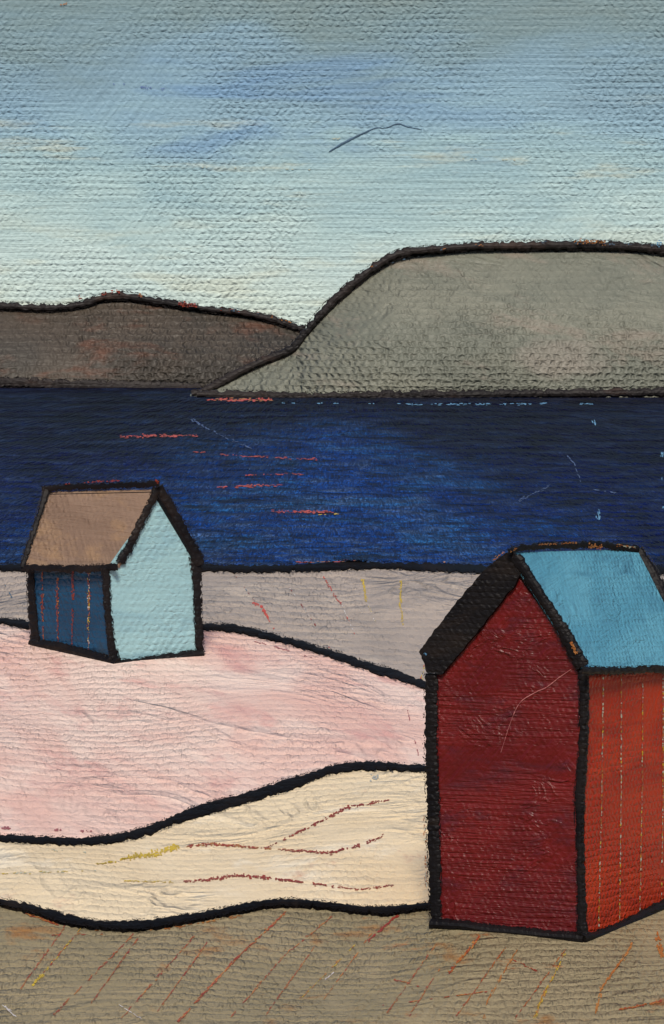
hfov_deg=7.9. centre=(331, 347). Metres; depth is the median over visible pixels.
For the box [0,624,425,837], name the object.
pink sand
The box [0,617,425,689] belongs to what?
sand edge
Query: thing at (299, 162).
sky
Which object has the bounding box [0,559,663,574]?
sand edge
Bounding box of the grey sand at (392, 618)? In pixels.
[0,569,663,680]
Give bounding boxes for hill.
[0,289,305,387]
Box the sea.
[0,388,663,566]
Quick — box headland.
[190,238,663,397]
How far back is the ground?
46.86 m
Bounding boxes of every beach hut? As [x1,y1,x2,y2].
[20,479,204,663]
[419,540,663,941]
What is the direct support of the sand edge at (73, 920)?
on the ground
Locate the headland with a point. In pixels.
(570, 318)
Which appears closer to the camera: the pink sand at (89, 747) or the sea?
the pink sand at (89, 747)
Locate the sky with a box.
[0,0,663,327]
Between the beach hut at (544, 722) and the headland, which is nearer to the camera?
the beach hut at (544, 722)
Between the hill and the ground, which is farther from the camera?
the hill
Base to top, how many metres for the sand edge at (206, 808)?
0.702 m
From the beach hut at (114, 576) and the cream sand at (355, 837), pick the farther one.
the beach hut at (114, 576)
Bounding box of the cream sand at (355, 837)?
[0,770,429,920]
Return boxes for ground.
[0,907,663,1023]
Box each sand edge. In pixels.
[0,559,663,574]
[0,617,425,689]
[0,760,425,846]
[0,896,430,932]
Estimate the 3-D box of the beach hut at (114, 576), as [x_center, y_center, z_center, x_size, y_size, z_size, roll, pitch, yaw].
[-2.855,2.913,61.586,1.264,2.464,2.356,0,0,-45]
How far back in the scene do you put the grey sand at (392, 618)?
64.32 m

